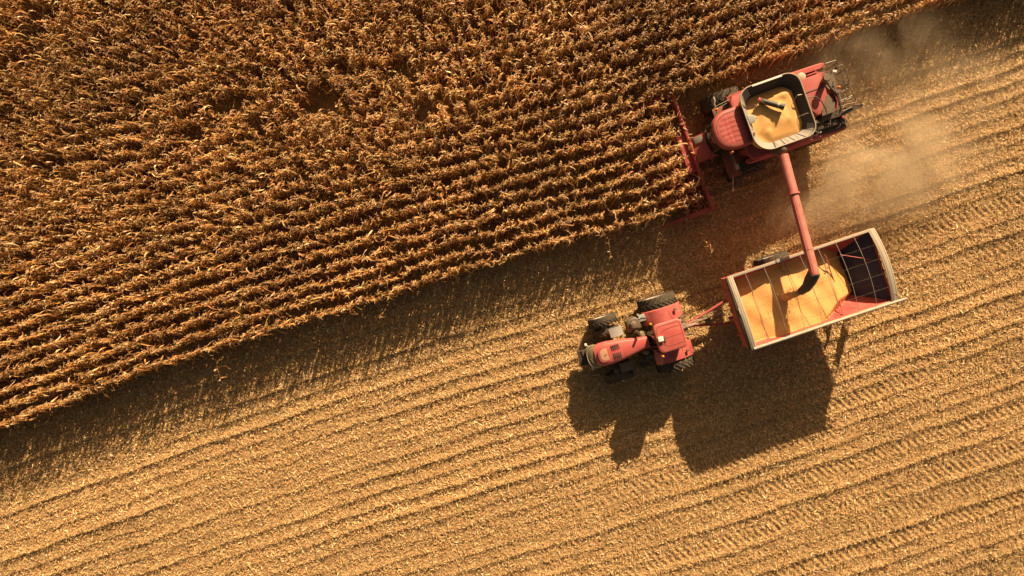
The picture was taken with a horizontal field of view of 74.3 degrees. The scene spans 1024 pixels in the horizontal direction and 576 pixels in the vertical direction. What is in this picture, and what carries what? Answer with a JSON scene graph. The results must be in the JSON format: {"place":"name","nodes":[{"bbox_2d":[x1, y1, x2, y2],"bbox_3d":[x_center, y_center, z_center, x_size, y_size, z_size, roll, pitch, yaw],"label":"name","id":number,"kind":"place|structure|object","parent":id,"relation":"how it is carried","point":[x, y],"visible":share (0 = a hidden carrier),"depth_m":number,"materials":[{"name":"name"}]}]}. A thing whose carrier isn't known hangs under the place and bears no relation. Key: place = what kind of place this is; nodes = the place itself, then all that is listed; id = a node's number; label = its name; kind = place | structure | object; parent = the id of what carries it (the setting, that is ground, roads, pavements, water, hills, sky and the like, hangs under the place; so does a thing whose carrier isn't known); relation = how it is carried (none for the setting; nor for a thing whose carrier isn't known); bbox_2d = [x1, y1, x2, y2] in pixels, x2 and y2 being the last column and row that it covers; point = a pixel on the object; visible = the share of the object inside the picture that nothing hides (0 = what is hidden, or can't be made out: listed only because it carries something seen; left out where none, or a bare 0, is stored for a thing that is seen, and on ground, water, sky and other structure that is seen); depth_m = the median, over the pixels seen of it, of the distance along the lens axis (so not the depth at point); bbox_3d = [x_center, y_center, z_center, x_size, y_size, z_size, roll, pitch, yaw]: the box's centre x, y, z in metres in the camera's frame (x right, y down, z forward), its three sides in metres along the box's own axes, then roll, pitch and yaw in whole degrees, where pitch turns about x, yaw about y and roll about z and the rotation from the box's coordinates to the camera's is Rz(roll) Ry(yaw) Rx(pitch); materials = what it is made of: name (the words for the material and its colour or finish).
{"place":"outdoors","nodes":[
{"label":"outdoors","id":0,"kind":"place"},
{"bbox_2d":[0,0,1023,575],"bbox_3d":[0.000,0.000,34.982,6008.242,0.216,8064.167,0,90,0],"label":"ground","id":1,"kind":"structure","parent":0,"point":[320,104],"depth_m":34.99,"materials":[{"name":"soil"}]},
{"bbox_2d":[0,0,968,427],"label":"standing corn","id":2,"kind":"object","parent":1,"relation":"on","point":[104,76],"visible":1,"depth_m":33.42,"materials":[{"name":"brown plant"}]},
{"bbox_2d":[0,1,1023,575],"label":"corn stubble","id":3,"kind":"object","parent":1,"relation":"on","point":[602,381],"visible":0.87,"depth_m":34.88,"materials":[{"name":"beige plant"}]},
{"bbox_2d":[577,291,701,383],"bbox_3d":[6.467,2.594,33.279,6.463,3.470,3.765,-17,90,0],"label":"tractor","id":4,"kind":"object","parent":1,"relation":"on","point":[663,335],"visible":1,"depth_m":33.15,"materials":[{"name":"metal"}]},
{"bbox_2d":[624,60,862,294],"bbox_3d":[12.336,-5.391,32.457,10.280,5.114,11.387,-20,90,0],"label":"combine harvester","id":5,"kind":"object","parent":1,"relation":"on","point":[818,99],"visible":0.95,"depth_m":31.93,"materials":[{"name":"red paint"}]},
{"bbox_2d":[738,87,801,148],"bbox_3d":[12.190,-8.080,31.586,2.540,0.729,2.700,-20,90,0],"label":"corn grain","id":6,"kind":"object","parent":5,"relation":"in","point":[770,124],"visible":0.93,"depth_m":31.37},
{"bbox_2d":[687,228,906,349],"bbox_3d":[13.154,0.333,33.061,9.721,3.901,3.810,-19,90,0],"label":"grain cart","id":7,"kind":"object","parent":1,"relation":"on","point":[872,289],"visible":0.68,"depth_m":31.78,"materials":[{"name":"red paint"}]},
{"bbox_2d":[735,249,854,341],"bbox_3d":[13.694,0.151,32.322,6.040,1.274,3.290,-19,90,0],"label":"corn grain","id":8,"kind":"object","parent":7,"relation":"in","point":[762,288],"visible":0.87,"depth_m":31.88},
{"bbox_2d":[771,282,805,306],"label":"grain stream","id":9,"kind":"structure","parent":8,"relation":"on","point":[787,296],"depth_m":31.28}
]}

